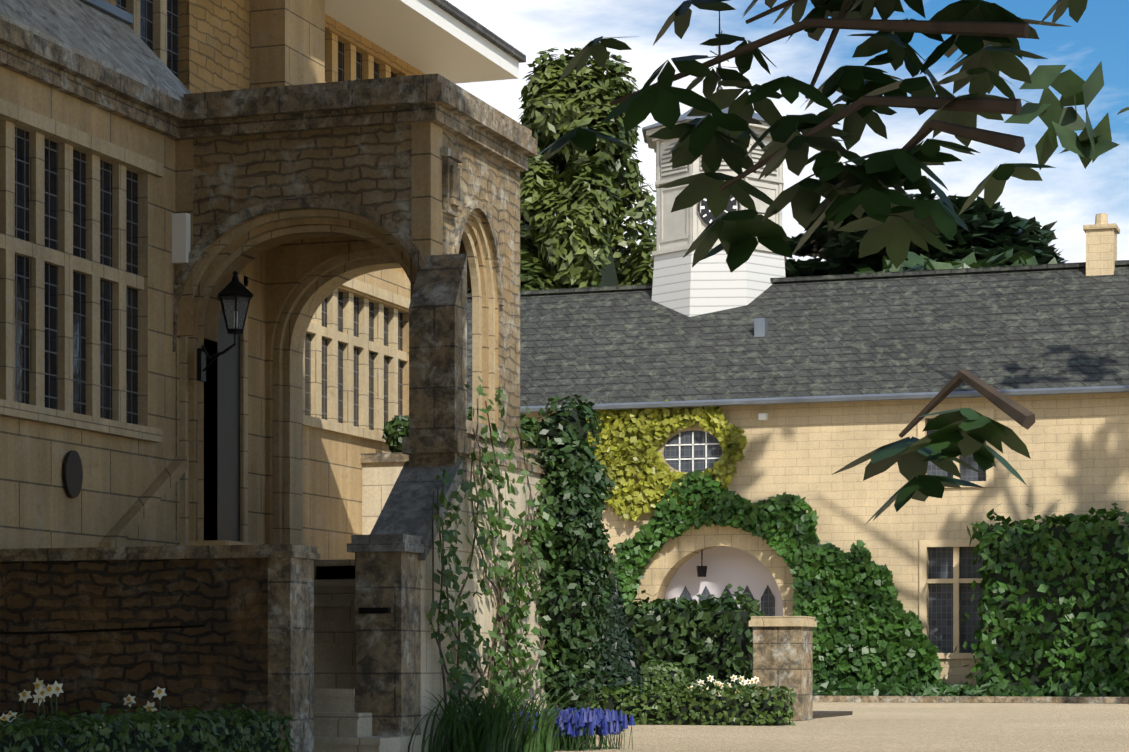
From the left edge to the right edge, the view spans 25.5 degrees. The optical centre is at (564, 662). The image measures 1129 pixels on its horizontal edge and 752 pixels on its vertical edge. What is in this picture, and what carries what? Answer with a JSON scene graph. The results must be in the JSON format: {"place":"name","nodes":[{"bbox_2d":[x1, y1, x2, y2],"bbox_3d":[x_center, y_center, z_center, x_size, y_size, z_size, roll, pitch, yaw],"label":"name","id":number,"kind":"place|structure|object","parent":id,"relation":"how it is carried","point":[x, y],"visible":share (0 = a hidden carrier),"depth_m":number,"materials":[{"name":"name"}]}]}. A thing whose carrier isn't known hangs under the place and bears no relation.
{"place":"outdoors","nodes":[
{"label":"outdoors","id":0,"kind":"place"},
{"bbox_2d":[440,147,462,216],"bbox_3d":[-0.856,-3.646,18.943,0.080,0.480,0.300,0,0,19],"label":"niche","id":1,"kind":"object","parent":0,"point":[451,159],"visible":1,"depth_m":18.87,"materials":[{"name":"beige stone"}]},
{"bbox_2d":[540,409,596,693],"bbox_3d":[0.011,-0.741,20.378,0.518,2.700,0.730,0,0,19],"label":"climber shrub","id":2,"kind":"object","parent":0,"point":[559,617],"visible":0.06,"depth_m":20.15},
{"bbox_2d":[467,247,1057,292],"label":"tree","id":3,"kind":"object","parent":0,"point":[915,262],"depth_m":65.06,"materials":[{"name":"green plant"}]},
{"bbox_2d":[543,147,618,287],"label":"cypress tree","id":4,"kind":"object","parent":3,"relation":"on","point":[609,278],"depth_m":61.93,"materials":[{"name":"plant"}]},
{"bbox_2d":[446,0,1128,280],"label":"sky","id":5,"kind":"structure","parent":0,"point":[1069,194],"materials":[{"name":"blue"}]},
{"bbox_2d":[553,702,1128,751],"bbox_3d":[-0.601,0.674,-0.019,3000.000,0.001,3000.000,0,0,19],"label":"gravel ground","id":6,"kind":"structure","parent":0,"point":[965,727],"depth_m":24.16,"materials":[{"name":"beige gravel"}]},
{"bbox_2d":[0,702,294,751],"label":"box hedge","id":7,"kind":"object","parent":6,"relation":"on","point":[22,728],"depth_m":13.75,"materials":[{"name":"green plant"}]},
{"bbox_2d":[0,544,319,751],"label":"garden wall","id":8,"kind":"structure","parent":6,"relation":"on","point":[206,627],"depth_m":16.50,"materials":[{"name":"stone"}]},
{"bbox_2d":[0,0,519,559],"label":"manor house walls","id":9,"kind":"structure","parent":6,"relation":"on","point":[88,364],"depth_m":18.99,"materials":[{"name":"beige stone"}]},
{"bbox_2d":[63,213,189,546],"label":"wall fixtures","id":10,"kind":"object","parent":9,"relation":"attached to","point":[141,508],"visible":0.92,"depth_m":18.73,"materials":[{"name":"grey"}]},
{"bbox_2d":[197,271,252,381],"bbox_3d":[-2.603,-2.592,19.151,0.476,0.832,0.270,0,0,19],"label":"porch lantern","id":11,"kind":"object","parent":9,"relation":"attached to","point":[235,295],"visible":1,"depth_m":19.07,"materials":[{"name":"black metal"}]},
{"bbox_2d":[218,274,247,541],"bbox_3d":[-2.754,-1.976,19.982,0.060,2.360,0.860,0,0,19],"label":"door","id":12,"kind":"structure","parent":9,"relation":"in","point":[233,444],"depth_m":20.20,"materials":[{"name":"grey wood"}]},
{"bbox_2d":[0,0,536,171],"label":"parapet coping","id":13,"kind":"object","parent":9,"relation":"attached to","point":[100,54],"depth_m":18.73,"materials":[{"name":"beige stone"}]},
{"bbox_2d":[173,122,507,545],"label":"porch arch mouldings","id":14,"kind":"object","parent":9,"relation":"attached to","point":[197,307],"visible":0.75,"depth_m":19.41,"materials":[{"name":"beige stone"}]},
{"bbox_2d":[325,0,525,83],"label":"roof eave","id":15,"kind":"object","parent":9,"relation":"on","point":[449,41],"depth_m":24.50,"materials":[{"name":"white paint"}]},
{"bbox_2d":[188,253,557,751],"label":"porch steps and plinth","id":16,"kind":"structure","parent":6,"relation":"on","point":[377,670],"depth_m":18.30,"materials":[{"name":"beige stone"}]},
{"bbox_2d":[382,407,540,452],"bbox_3d":[-0.972,-2.195,24.087,1.755,0.617,0.764,0,0,19],"label":"shrub","id":17,"kind":"object","parent":16,"relation":"on","point":[396,429],"visible":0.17,"depth_m":24.15,"materials":[{"name":"green plant"}]},
{"bbox_2d":[420,376,566,729],"bbox_3d":[-0.464,-0.675,18.933,0.246,2.951,3.226,0,0,19],"label":"climbing vine","id":18,"kind":"object","parent":6,"relation":"on","point":[503,569],"depth_m":18.77,"materials":[{"name":"green plant"}]},
{"bbox_2d":[408,688,597,751],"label":"strap leaves","id":19,"kind":"object","parent":6,"relation":"on","point":[501,733],"visible":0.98,"depth_m":17.83,"materials":[{"name":"green plant"}]},
{"bbox_2d":[508,707,634,750],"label":"blue flowers","id":20,"kind":"object","parent":6,"relation":"on","point":[582,723],"visible":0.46,"depth_m":19.22,"materials":[{"name":"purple plant"}]},
{"bbox_2d":[533,394,615,743],"bbox_3d":[0.015,-0.747,20.383,0.784,2.908,0.984,0,0,19],"label":"climber shrub","id":21,"kind":"object","parent":6,"relation":"on","point":[586,651],"visible":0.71,"depth_m":20.16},
{"bbox_2d":[517,47,655,290],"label":"golden cypress tree","id":22,"kind":"object","parent":6,"relation":"on","point":[559,220],"visible":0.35,"depth_m":61.21,"materials":[{"name":"green plant"}]},
{"bbox_2d":[582,612,797,725],"bbox_3d":[1.009,-0.054,28.111,3.712,1.545,10.531,0,0,19],"label":"hedge","id":23,"kind":"object","parent":6,"relation":"on","point":[613,703],"depth_m":27.09,"materials":[{"name":"green plant"}]},
{"bbox_2d":[640,659,690,695],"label":"topiary box balls","id":24,"kind":"object","parent":23,"relation":"on","point":[646,668],"visible":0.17,"depth_m":28.60,"materials":[{"name":"green plant"}]},
{"bbox_2d":[749,616,816,720],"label":"stone pillar","id":25,"kind":"structure","parent":6,"relation":"on","point":[782,650],"depth_m":29.08,"materials":[{"name":"stone"}]},
{"bbox_2d":[534,0,1087,523],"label":"chestnut tree","id":26,"kind":"object","parent":6,"relation":"on","point":[892,222],"depth_m":6.29,"materials":[{"name":"green plant"}]},
{"bbox_2d":[522,392,1128,694],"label":"stable block walls","id":27,"kind":"structure","parent":6,"relation":"on","point":[1077,463],"depth_m":44.18,"materials":[{"name":"beige stone"}]},
{"bbox_2d":[585,399,747,521],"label":"yellow ivy","id":28,"kind":"object","parent":27,"relation":"attached to","point":[633,499],"visible":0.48,"depth_m":45.48,"materials":[{"name":"yellow plant"}]},
{"bbox_2d":[613,470,942,695],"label":"ivy","id":29,"kind":"object","parent":27,"relation":"attached to","point":[800,549],"visible":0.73,"depth_m":44.38,"materials":[{"name":"green plant"}]},
{"bbox_2d":[467,260,1128,412],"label":"roof","id":30,"kind":"structure","parent":27,"relation":"on","point":[1043,329],"depth_m":46.01,"materials":[{"name":"grey stone"}]},
{"bbox_2d":[642,11,785,316],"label":"clock tower","id":31,"kind":"structure","parent":30,"relation":"on","point":[710,284],"depth_m":48.04,"materials":[{"name":"beige paint"}]},
{"bbox_2d":[1083,213,1119,275],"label":"chimney","id":32,"kind":"object","parent":30,"relation":"on","point":[1101,245],"visible":0.96,"depth_m":46.00,"materials":[{"name":"beige stone"}]},
{"bbox_2d":[633,408,993,658],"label":"stable block dressings","id":33,"kind":"structure","parent":27,"relation":"attached to","point":[756,567],"depth_m":45.16,"materials":[{"name":"beige stone"}]},
{"bbox_2d":[988,526,1128,695],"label":"ivy","id":34,"kind":"object","parent":27,"relation":"attached to","point":[1048,616],"visible":0.29,"depth_m":42.55,"materials":[{"name":"green plant"}]},
{"bbox_2d":[813,696,1128,718],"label":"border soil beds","id":35,"kind":"object","parent":6,"relation":"on","point":[982,699],"visible":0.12,"depth_m":41.96,"materials":[{"name":"brown soil"}]},
{"bbox_2d":[0,674,758,736],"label":"flowers","id":36,"kind":"object","parent":35,"relation":"on","point":[49,691],"depth_m":14.87,"materials":[{"name":"white plant"}]},
{"bbox_2d":[593,572,643,695],"bbox_3d":[0.497,-0.141,27.994,1.016,1.775,1.058,0,0,19],"label":"yew cone","id":37,"kind":"object","parent":35,"relation":"on","point":[617,636],"visible":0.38,"depth_m":27.78,"materials":[{"name":"green plant"}]},
{"bbox_2d":[623,583,773,695],"bbox_3d":[1.643,-0.154,33.025,2.359,1.817,1.610,0,0,19],"label":"tall hedge","id":38,"kind":"object","parent":35,"relation":"on","point":[703,609],"visible":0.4,"depth_m":32.53,"materials":[{"name":"green plant"}]},
{"bbox_2d":[813,679,1128,696],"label":"border plants","id":39,"kind":"object","parent":35,"relation":"on","point":[938,688],"visible":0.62,"depth_m":42.59,"materials":[{"name":"green plant"}]},
{"bbox_2d":[954,499,1128,696],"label":"hedge","id":40,"kind":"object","parent":6,"relation":"on","point":[988,610],"depth_m":42.47,"materials":[{"name":"green plant"}]},
{"bbox_3d":[10.735,-6.171,33.998,7.998,13.713,3.666,0,0,19],"label":"dappled tree trunk","id":41,"kind":"object","parent":6,"relation":"on","visible":0},
{"bbox_2d":[1004,62,1128,169],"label":"leaves","id":42,"kind":"object","parent":41,"relation":"on","point":[1063,123],"visible":1,"depth_m":34.48,"materials":[{"name":"green plant"}]},
{"bbox_2d":[785,193,1067,276],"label":"cedar tree","id":43,"kind":"object","parent":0,"point":[1002,231],"depth_m":77.29,"materials":[{"name":"green plant"}]}
]}

